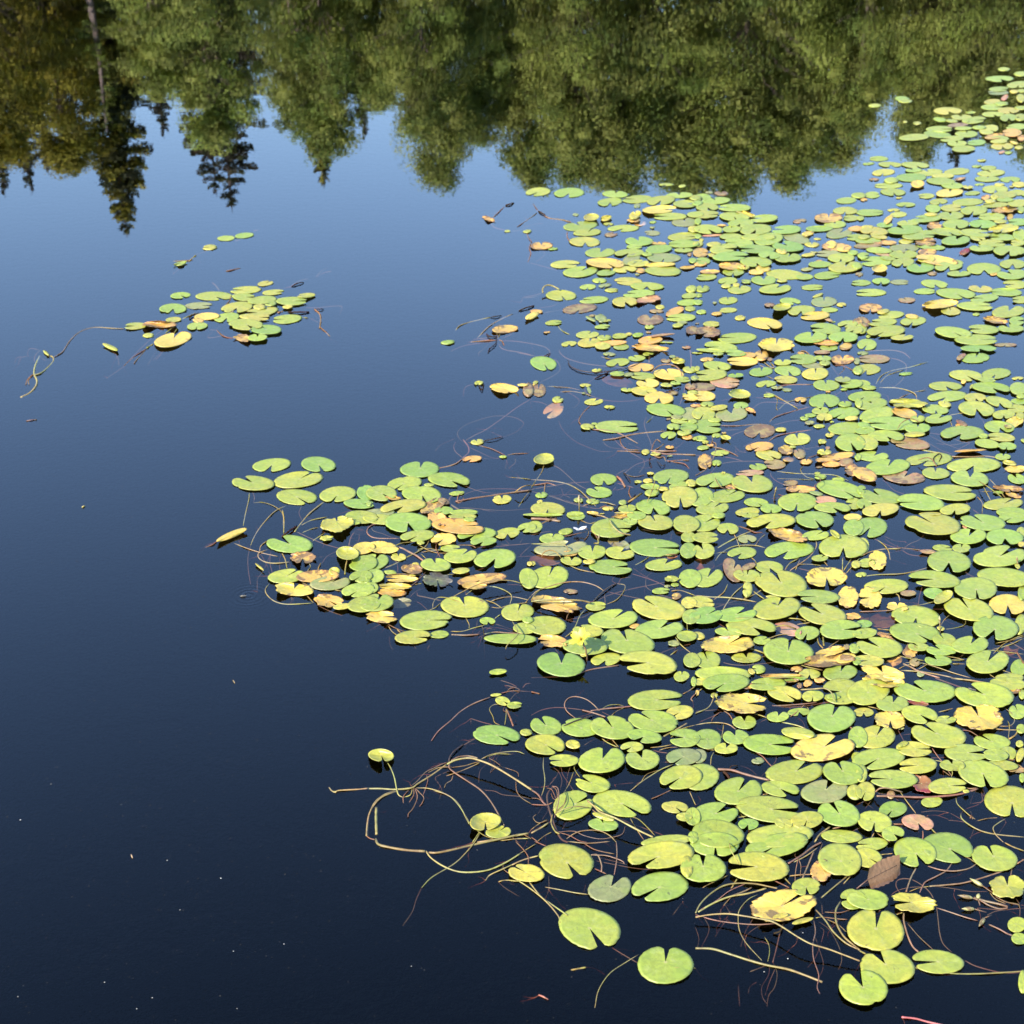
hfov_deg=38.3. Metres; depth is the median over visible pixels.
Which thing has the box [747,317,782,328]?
lily pad
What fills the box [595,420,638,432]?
lily pad
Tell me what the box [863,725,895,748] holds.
lily pad
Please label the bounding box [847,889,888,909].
lily pad
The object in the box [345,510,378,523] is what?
lily pad
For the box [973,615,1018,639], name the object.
lily pad
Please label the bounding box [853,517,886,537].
lily pad
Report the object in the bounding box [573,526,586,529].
petal scrap
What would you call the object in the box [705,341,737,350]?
lily pad
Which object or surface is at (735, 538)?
floating stem
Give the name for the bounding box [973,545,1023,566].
lily pad
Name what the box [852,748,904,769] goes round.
lily pad
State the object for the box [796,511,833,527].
lily pad
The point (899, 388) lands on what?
floating stem
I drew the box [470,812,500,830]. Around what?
lily pad
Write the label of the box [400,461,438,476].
lily pad
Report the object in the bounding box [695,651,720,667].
lily pad
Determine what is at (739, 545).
floating stem
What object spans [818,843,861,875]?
lily pad
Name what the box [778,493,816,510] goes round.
lily pad
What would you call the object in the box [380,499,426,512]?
lily pad
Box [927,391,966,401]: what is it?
lily pad
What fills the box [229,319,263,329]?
lily pad
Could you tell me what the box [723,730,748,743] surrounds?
lily pad
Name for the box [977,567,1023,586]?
lily pad
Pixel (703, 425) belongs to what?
lily pad
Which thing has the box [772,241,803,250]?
lily pad
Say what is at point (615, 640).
lily pad
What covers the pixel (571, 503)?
floating stem
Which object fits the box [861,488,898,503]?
lily pad
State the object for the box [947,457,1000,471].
lily pad
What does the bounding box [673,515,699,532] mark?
lily pad
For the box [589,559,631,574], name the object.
lily pad
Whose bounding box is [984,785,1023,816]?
lily pad
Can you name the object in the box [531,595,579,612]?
lily pad
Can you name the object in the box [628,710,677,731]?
lily pad
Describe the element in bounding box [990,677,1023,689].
lily pad
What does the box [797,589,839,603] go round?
lily pad
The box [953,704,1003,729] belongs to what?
lily pad
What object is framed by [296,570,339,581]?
lily pad
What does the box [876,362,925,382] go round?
floating stem
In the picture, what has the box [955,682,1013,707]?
lily pad
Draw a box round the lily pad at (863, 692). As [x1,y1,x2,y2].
[847,679,889,704]
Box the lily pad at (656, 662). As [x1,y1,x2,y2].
[619,650,677,673]
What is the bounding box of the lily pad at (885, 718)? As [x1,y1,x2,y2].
[874,711,905,728]
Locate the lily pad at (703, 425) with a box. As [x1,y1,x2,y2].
[695,419,720,432]
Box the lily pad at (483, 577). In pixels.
[457,573,506,584]
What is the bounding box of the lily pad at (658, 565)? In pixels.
[645,558,682,570]
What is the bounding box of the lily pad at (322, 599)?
[314,594,343,606]
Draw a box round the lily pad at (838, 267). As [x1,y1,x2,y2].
[828,261,860,271]
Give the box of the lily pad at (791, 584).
[755,570,806,596]
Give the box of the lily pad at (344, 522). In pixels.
[320,516,353,531]
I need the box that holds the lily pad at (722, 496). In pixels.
[709,489,744,502]
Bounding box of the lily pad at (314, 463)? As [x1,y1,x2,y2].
[301,456,335,471]
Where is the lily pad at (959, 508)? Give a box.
[940,503,970,514]
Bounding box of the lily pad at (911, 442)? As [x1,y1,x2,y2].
[890,436,929,448]
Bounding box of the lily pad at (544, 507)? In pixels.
[531,502,565,513]
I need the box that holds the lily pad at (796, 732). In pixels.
[781,727,814,738]
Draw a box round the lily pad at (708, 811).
[692,802,737,821]
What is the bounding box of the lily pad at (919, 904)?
[891,892,937,912]
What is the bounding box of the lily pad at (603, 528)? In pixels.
[591,518,631,537]
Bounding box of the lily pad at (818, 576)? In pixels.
[806,567,847,586]
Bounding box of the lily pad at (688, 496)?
[662,486,697,507]
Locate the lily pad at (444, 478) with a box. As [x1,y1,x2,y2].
[428,472,469,486]
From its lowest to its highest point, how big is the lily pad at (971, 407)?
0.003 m
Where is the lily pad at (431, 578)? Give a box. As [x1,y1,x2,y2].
[422,572,452,586]
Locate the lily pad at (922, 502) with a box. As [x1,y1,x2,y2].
[896,493,944,509]
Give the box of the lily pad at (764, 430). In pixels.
[744,424,775,437]
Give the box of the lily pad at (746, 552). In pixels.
[727,547,756,558]
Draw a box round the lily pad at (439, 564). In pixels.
[420,558,450,570]
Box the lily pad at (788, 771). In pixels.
[765,759,822,783]
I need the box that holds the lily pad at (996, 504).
[983,498,1022,509]
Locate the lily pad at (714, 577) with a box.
[693,568,722,586]
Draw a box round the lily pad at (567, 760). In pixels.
[549,754,578,766]
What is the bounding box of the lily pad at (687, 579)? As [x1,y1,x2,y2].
[679,569,701,587]
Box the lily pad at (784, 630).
[774,622,801,635]
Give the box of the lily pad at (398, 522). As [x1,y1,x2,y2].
[385,512,431,531]
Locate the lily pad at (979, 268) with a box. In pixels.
[967,263,1000,273]
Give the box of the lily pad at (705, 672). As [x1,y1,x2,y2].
[695,666,750,677]
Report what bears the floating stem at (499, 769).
on the water
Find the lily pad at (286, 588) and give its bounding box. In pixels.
[275,582,313,595]
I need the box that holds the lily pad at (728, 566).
[723,558,743,581]
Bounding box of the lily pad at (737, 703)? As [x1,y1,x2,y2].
[714,693,766,712]
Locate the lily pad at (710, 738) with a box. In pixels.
[694,729,720,748]
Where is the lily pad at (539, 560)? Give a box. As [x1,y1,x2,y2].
[529,554,561,565]
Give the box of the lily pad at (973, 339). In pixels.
[954,334,996,344]
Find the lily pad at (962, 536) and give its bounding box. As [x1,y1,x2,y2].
[950,528,986,543]
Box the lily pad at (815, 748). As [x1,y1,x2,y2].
[791,734,854,761]
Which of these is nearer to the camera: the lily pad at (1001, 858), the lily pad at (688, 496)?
the lily pad at (1001, 858)
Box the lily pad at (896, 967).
[860,949,914,983]
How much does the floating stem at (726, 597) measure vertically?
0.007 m
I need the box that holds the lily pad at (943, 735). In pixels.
[911,722,966,747]
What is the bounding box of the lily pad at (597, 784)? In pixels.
[576,774,610,792]
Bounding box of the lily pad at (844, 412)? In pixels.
[828,407,859,418]
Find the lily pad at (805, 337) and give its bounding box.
[794,332,827,342]
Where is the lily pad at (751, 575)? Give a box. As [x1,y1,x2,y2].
[733,569,760,581]
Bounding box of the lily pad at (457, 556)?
[444,549,476,562]
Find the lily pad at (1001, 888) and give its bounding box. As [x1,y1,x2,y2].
[989,875,1023,897]
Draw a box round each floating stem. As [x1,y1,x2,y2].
[20,355,40,397]
[35,355,54,374]
[54,327,124,356]
[109,329,163,376]
[234,543,277,556]
[243,492,249,525]
[250,505,286,545]
[257,549,287,563]
[265,584,308,604]
[279,306,342,312]
[294,501,325,531]
[296,531,336,547]
[329,787,367,792]
[366,524,399,538]
[366,790,398,835]
[367,790,395,835]
[368,763,446,789]
[375,807,377,834]
[375,838,424,852]
[383,539,429,568]
[387,762,402,797]
[398,547,422,560]
[413,762,446,784]
[422,787,469,823]
[422,832,480,886]
[425,850,520,872]
[429,833,519,853]
[431,697,489,740]
[433,790,468,823]
[447,757,531,789]
[448,744,463,761]
[448,764,504,825]
[451,580,522,597]
[451,634,479,635]
[451,755,477,760]
[452,342,489,350]
[455,489,531,501]
[457,416,523,439]
[458,488,528,498]
[459,507,523,510]
[461,774,530,798]
[463,439,469,457]
[467,399,530,439]
[477,832,528,842]
[479,314,511,335]
[482,751,523,758]
[485,632,520,634]
[486,863,513,879]
[487,586,511,602]
[491,543,530,546]
[492,596,527,600]
[502,340,549,351]
[510,876,559,917]
[512,855,538,865]
[529,882,567,915]
[531,479,595,505]
[531,491,601,508]
[531,517,560,521]
[531,599,590,603]
[531,789,545,804]
[531,822,548,833]
[532,581,602,594]
[532,707,581,714]
[534,543,567,549]
[535,482,585,488]
[541,757,544,795]
[542,284,559,292]
[546,787,567,842]
[546,887,588,894]
[552,786,558,817]
[556,806,588,813]
[559,351,624,367]
[559,423,610,451]
[561,828,624,838]
[564,696,598,717]
[564,715,593,725]
[565,609,585,636]
[566,830,615,841]
[567,841,609,843]
[568,361,640,372]
[577,665,618,674]
[582,709,605,717]
[585,379,638,401]
[587,800,652,837]
[591,706,631,710]
[591,854,602,871]
[593,429,637,443]
[593,583,616,601]
[594,855,624,863]
[595,954,638,1005]
[597,582,664,600]
[598,861,650,869]
[604,431,664,439]
[609,519,630,535]
[614,841,617,874]
[617,817,661,834]
[625,457,656,472]
[630,764,672,790]
[650,450,676,451]
[652,364,681,375]
[652,450,695,455]
[662,723,687,737]
[695,442,716,475]
[695,595,755,601]
[695,882,776,912]
[695,913,859,961]
[695,947,822,982]
[696,694,713,712]
[696,722,734,728]
[697,915,773,924]
[698,888,766,912]
[702,884,744,908]
[711,461,763,472]
[715,545,764,560]
[716,397,809,407]
[718,530,753,547]
[718,768,769,780]
[721,424,757,425]
[722,662,774,665]
[733,887,751,894]
[738,894,758,956]
[755,402,801,406]
[769,429,812,440]
[771,407,807,420]
[772,701,829,707]
[772,924,782,962]
[775,702,816,705]
[776,384,812,389]
[777,471,848,480]
[781,722,805,728]
[787,842,821,864]
[790,541,816,570]
[793,848,816,862]
[801,688,834,700]
[802,851,813,877]
[812,923,819,993]
[814,826,829,842]
[815,909,856,949]
[818,921,841,969]
[821,876,847,897]
[834,900,859,950]
[860,548,900,556]
[860,610,892,611]
[862,567,927,576]
[866,350,909,357]
[875,787,902,792]
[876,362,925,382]
[876,788,977,797]
[879,387,916,398]
[896,878,949,950]
[900,670,952,677]
[901,1016,938,1023]
[903,663,939,678]
[903,912,918,951]
[905,868,915,891]
[906,662,969,677]
[919,863,951,892]
[921,449,940,452]
[928,864,975,871]
[929,871,1002,886]
[935,678,960,686]
[937,886,987,891]
[938,908,977,920]
[947,971,1020,974]
[951,678,982,681]
[952,455,1001,458]
[960,815,1021,836]
[966,961,1019,973]
[974,897,1007,906]
[980,900,1007,909]
[988,908,1021,914]
[989,924,1011,935]
[993,818,1005,841]
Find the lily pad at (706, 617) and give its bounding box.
[689,606,722,623]
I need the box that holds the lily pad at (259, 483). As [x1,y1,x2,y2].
[232,475,274,489]
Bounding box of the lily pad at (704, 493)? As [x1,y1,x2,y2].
[692,487,713,505]
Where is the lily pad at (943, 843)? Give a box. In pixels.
[923,832,972,862]
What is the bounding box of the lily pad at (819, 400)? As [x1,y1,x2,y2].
[809,394,839,407]
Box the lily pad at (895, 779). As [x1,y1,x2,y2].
[869,770,917,788]
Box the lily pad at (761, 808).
[736,796,798,822]
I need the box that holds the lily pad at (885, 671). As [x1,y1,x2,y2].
[861,665,904,681]
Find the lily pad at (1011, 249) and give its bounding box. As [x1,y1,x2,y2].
[993,245,1023,255]
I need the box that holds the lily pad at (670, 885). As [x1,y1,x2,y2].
[631,871,688,901]
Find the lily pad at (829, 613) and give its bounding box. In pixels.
[798,603,846,624]
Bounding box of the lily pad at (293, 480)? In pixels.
[274,471,322,487]
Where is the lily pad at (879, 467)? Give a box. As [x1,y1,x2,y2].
[866,459,909,474]
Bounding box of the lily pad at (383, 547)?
[368,541,398,552]
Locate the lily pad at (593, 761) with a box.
[578,747,624,772]
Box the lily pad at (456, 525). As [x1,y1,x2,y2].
[432,518,483,533]
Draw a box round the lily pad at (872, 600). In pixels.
[859,586,881,608]
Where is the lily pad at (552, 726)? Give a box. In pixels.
[530,716,561,734]
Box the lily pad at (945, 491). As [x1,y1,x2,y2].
[924,484,975,500]
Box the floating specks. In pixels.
[7,476,828,1020]
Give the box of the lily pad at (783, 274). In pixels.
[766,269,802,278]
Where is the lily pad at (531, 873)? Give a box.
[508,864,544,881]
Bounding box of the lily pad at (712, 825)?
[692,819,744,847]
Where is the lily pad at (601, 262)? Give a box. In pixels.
[586,258,624,267]
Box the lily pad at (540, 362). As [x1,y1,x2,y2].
[530,356,556,370]
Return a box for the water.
[0,0,1023,1023]
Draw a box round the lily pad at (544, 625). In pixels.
[525,616,566,634]
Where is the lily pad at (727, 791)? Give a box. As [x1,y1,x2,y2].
[714,777,761,804]
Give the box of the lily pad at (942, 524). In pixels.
[905,513,960,534]
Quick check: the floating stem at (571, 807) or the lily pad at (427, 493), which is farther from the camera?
the lily pad at (427, 493)
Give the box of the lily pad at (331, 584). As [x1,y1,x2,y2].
[310,576,350,589]
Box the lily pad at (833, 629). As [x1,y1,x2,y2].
[820,620,861,638]
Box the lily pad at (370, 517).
[363,514,388,524]
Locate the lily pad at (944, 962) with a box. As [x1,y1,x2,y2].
[912,950,963,973]
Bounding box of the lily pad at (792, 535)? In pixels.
[768,527,807,541]
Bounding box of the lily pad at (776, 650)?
[763,638,813,664]
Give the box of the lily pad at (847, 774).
[822,761,863,784]
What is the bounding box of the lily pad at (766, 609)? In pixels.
[753,596,800,619]
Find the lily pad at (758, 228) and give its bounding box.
[740,224,771,234]
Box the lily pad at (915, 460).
[906,453,952,465]
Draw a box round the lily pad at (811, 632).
[795,626,819,639]
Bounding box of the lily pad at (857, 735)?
[848,726,867,747]
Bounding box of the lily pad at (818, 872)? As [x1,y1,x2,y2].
[810,859,831,881]
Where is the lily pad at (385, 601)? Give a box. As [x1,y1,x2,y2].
[359,594,393,610]
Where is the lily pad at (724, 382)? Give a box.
[710,377,739,387]
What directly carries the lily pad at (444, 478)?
on the water
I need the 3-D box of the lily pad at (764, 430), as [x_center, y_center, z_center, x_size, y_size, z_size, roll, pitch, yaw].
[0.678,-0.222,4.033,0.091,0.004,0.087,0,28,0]
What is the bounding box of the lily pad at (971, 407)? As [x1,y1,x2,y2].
[958,401,994,415]
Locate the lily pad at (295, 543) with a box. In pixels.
[266,535,312,552]
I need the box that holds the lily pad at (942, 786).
[928,778,966,793]
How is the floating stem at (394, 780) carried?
on the water
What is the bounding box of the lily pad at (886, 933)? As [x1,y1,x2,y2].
[847,909,904,950]
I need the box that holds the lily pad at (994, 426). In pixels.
[984,421,1014,431]
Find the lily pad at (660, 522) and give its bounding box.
[638,515,673,529]
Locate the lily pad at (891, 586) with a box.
[864,579,908,593]
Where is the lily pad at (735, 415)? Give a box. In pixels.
[715,408,747,420]
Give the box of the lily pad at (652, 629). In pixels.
[635,619,683,638]
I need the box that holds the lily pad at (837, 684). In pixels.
[823,678,854,703]
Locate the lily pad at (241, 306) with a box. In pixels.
[221,301,252,311]
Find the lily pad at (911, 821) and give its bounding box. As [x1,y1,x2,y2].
[901,814,933,829]
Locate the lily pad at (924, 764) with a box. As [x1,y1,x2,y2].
[899,757,936,773]
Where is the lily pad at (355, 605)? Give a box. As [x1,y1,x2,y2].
[347,596,380,611]
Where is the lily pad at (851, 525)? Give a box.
[843,519,863,535]
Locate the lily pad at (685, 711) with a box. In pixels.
[666,705,693,718]
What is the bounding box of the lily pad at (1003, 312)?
[992,305,1023,317]
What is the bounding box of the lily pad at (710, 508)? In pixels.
[696,502,728,514]
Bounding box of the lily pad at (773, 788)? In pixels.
[761,781,799,796]
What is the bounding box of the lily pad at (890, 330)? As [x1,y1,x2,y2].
[866,325,905,336]
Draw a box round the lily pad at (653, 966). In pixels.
[637,946,693,983]
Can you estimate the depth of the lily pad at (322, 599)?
3.25 m
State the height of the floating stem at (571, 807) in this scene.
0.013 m
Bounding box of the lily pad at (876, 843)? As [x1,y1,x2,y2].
[856,837,887,849]
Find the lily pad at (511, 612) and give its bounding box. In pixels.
[501,603,533,620]
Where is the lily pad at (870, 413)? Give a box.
[859,406,893,422]
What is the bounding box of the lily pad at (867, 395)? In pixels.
[848,391,880,401]
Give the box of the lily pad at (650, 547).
[630,539,679,556]
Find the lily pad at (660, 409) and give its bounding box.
[646,403,685,416]
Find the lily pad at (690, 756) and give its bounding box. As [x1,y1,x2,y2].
[666,748,700,764]
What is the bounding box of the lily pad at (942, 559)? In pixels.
[927,550,970,571]
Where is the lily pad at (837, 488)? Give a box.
[816,480,860,498]
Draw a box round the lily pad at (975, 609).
[944,598,993,620]
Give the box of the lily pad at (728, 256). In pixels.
[712,251,748,260]
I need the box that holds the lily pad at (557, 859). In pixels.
[539,843,593,878]
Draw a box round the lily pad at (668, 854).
[628,841,693,868]
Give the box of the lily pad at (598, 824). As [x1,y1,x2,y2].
[588,818,618,830]
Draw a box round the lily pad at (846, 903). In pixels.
[840,889,865,909]
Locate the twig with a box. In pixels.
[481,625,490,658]
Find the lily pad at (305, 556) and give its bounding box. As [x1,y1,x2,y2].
[290,551,315,562]
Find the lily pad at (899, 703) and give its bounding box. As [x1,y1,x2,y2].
[876,696,908,711]
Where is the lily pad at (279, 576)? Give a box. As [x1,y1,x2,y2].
[268,569,303,582]
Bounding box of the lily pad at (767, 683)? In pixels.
[749,677,785,689]
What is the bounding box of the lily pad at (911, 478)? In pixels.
[882,470,925,483]
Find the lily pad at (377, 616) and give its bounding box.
[366,611,397,622]
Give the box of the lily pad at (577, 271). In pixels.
[563,266,597,276]
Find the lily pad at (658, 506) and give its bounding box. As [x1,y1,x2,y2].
[636,499,670,514]
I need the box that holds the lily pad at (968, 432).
[940,426,984,438]
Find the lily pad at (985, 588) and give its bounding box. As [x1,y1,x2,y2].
[954,577,996,598]
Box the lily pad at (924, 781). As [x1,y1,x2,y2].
[913,775,931,792]
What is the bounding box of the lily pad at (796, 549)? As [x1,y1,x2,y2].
[764,541,814,558]
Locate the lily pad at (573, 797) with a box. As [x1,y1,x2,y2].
[553,790,592,819]
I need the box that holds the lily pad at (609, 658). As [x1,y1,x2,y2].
[591,653,619,665]
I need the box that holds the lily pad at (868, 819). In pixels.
[858,811,891,831]
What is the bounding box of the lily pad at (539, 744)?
[525,734,564,754]
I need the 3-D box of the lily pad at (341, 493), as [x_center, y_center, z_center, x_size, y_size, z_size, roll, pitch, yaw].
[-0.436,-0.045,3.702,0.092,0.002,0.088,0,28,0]
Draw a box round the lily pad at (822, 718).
[807,704,855,732]
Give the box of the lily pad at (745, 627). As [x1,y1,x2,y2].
[726,617,776,634]
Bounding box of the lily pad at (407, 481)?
[387,476,421,489]
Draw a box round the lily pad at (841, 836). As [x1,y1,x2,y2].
[821,830,862,842]
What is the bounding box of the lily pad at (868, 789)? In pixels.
[856,782,874,800]
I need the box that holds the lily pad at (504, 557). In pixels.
[474,549,515,567]
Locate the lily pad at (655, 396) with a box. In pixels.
[644,391,673,403]
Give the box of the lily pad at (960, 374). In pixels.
[949,370,982,380]
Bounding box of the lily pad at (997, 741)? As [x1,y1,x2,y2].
[974,734,1010,748]
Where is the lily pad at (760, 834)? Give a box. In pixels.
[747,824,813,847]
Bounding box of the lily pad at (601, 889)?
[588,875,630,901]
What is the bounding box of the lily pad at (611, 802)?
[593,790,651,816]
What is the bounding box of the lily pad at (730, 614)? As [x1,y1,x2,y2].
[715,607,756,621]
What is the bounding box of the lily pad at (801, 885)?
[792,878,819,895]
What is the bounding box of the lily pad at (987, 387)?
[971,382,1009,392]
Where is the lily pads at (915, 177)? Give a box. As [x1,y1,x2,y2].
[43,67,1023,992]
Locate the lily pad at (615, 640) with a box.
[601,629,654,653]
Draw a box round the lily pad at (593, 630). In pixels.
[573,624,603,636]
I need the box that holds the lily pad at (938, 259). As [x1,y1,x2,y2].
[916,254,957,264]
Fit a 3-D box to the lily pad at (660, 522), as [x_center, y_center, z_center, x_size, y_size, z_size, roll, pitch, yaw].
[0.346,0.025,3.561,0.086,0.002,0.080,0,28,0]
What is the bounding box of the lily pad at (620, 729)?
[590,715,633,738]
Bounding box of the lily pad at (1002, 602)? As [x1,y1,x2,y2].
[989,594,1023,613]
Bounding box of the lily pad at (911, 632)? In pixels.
[889,622,939,642]
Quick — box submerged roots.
[14,202,1023,1023]
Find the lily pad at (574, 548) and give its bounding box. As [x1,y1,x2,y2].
[534,540,587,555]
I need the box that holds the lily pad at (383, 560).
[370,554,388,568]
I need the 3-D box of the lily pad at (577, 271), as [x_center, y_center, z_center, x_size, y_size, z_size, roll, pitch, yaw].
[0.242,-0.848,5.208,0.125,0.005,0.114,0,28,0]
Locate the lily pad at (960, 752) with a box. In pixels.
[944,744,986,760]
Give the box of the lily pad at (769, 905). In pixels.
[750,889,816,921]
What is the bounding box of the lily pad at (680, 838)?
[641,834,689,844]
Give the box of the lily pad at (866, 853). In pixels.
[857,847,881,867]
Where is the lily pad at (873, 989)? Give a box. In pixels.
[839,970,887,1004]
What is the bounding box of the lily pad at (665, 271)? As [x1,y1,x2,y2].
[645,266,680,275]
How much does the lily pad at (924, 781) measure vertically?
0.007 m
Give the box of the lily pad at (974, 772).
[958,760,1008,787]
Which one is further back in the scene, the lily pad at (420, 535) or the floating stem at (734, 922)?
the lily pad at (420, 535)
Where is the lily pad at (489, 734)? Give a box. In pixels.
[473,725,520,744]
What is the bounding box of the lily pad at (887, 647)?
[856,637,902,657]
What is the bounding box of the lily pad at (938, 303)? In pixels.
[922,299,958,308]
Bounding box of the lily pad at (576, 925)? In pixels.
[558,907,620,949]
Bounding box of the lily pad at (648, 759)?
[626,749,659,769]
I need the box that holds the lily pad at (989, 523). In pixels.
[960,514,1005,530]
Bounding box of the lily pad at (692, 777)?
[659,765,701,788]
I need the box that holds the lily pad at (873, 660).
[854,655,883,666]
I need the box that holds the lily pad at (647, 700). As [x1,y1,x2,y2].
[628,690,681,709]
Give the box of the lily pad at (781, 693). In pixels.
[767,685,801,701]
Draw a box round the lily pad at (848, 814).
[818,800,859,826]
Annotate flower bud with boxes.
[958,894,985,902]
[962,907,986,912]
[970,878,992,892]
[979,915,991,925]
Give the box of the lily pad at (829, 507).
[814,502,850,512]
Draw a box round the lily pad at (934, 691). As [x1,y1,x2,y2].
[894,680,955,702]
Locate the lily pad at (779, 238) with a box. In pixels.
[754,232,782,244]
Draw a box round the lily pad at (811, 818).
[790,811,822,827]
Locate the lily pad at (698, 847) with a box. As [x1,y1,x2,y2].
[690,832,738,855]
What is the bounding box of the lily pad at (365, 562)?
[349,555,377,570]
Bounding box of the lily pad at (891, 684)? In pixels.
[862,675,904,687]
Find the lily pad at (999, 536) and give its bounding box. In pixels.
[986,529,1023,543]
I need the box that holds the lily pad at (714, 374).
[692,369,726,380]
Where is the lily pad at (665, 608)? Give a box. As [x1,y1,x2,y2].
[632,596,685,619]
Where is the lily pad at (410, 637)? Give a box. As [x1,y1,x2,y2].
[395,630,430,643]
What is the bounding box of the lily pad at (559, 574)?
[534,566,568,588]
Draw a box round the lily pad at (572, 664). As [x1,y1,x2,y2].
[537,652,585,676]
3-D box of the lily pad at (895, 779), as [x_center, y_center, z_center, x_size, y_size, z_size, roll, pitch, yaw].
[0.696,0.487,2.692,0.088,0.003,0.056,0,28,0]
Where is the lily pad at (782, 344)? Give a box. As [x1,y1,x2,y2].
[758,338,794,351]
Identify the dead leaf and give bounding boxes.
[856,855,899,888]
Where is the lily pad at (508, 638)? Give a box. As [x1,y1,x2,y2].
[484,634,536,643]
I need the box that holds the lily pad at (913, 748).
[896,741,931,756]
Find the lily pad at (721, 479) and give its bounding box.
[696,472,733,486]
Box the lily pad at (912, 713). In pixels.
[901,705,937,723]
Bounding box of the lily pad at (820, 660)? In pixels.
[803,653,855,666]
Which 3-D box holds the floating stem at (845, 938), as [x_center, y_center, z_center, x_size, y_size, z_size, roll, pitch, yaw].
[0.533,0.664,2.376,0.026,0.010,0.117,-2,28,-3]
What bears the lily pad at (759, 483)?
on the water
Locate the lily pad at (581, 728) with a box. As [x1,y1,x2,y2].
[562,718,594,736]
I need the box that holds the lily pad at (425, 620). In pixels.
[400,610,451,629]
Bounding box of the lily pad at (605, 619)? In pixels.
[588,609,637,627]
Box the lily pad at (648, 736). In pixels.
[627,729,661,742]
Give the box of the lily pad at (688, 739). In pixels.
[670,728,700,746]
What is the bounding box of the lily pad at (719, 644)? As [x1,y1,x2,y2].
[701,635,754,652]
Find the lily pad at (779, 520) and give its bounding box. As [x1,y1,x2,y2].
[746,513,795,528]
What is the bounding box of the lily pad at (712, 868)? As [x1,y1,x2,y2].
[680,854,725,881]
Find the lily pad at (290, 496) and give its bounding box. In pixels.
[276,489,317,504]
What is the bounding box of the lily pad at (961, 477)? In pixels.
[951,470,988,486]
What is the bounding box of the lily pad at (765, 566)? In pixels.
[755,561,782,572]
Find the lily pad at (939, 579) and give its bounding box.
[909,570,960,587]
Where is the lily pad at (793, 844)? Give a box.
[745,832,807,857]
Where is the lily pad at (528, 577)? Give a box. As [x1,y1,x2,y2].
[519,568,537,588]
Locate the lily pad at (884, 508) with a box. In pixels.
[862,503,898,515]
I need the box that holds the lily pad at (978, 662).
[966,650,1008,672]
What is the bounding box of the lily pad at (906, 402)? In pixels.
[890,398,927,407]
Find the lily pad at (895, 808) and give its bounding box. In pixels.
[879,801,906,816]
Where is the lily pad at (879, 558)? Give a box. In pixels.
[869,550,886,569]
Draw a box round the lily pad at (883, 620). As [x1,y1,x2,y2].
[870,613,895,627]
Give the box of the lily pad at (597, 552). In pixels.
[578,545,605,558]
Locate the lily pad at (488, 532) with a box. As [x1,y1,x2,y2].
[457,527,496,539]
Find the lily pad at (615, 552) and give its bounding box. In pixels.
[605,546,634,558]
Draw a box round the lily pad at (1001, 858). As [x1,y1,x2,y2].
[971,845,1017,870]
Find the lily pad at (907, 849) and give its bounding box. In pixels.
[894,837,936,866]
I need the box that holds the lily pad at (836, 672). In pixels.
[823,665,857,680]
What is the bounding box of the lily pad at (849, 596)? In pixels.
[838,586,858,607]
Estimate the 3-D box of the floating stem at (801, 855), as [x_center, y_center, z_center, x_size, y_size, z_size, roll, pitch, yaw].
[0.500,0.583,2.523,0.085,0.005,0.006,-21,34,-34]
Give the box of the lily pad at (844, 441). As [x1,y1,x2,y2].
[835,433,865,450]
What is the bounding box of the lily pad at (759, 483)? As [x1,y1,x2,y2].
[731,474,772,492]
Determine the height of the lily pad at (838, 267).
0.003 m
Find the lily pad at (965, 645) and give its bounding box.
[951,636,988,653]
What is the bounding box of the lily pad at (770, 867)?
[729,851,789,881]
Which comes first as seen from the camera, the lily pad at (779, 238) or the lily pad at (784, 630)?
the lily pad at (784, 630)
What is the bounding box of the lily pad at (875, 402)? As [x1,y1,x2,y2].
[856,398,887,409]
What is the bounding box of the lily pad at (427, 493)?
[402,486,441,502]
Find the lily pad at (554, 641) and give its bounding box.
[538,634,566,646]
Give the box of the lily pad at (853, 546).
[819,534,867,557]
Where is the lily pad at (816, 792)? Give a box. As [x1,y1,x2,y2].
[801,779,847,802]
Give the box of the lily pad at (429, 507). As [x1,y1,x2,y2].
[420,498,445,512]
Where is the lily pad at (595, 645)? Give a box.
[562,637,607,654]
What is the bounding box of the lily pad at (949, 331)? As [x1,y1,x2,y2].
[935,326,971,337]
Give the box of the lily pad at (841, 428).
[828,422,858,434]
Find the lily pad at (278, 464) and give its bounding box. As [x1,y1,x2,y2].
[252,458,290,471]
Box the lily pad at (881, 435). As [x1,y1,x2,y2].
[867,430,903,440]
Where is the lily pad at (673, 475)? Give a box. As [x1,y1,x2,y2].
[653,469,688,483]
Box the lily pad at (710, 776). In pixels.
[682,764,718,789]
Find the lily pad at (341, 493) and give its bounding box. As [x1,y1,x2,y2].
[319,486,356,501]
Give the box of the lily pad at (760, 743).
[743,734,793,754]
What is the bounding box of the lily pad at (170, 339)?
[154,332,191,346]
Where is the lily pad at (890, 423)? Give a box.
[867,416,913,429]
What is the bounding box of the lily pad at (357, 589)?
[341,583,374,596]
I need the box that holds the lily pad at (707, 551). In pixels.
[693,543,714,558]
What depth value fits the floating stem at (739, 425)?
4.07 m
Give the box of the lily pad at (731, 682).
[702,674,749,691]
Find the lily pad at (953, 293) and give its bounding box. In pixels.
[936,288,975,298]
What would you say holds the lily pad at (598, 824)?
on the water
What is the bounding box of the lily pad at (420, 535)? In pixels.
[400,530,434,541]
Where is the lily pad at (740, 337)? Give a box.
[718,333,756,342]
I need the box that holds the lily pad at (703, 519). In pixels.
[695,514,720,531]
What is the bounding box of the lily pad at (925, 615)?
[891,606,938,626]
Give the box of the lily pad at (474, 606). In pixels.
[441,596,488,617]
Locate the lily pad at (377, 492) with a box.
[366,485,396,500]
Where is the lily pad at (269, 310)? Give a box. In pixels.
[239,307,278,318]

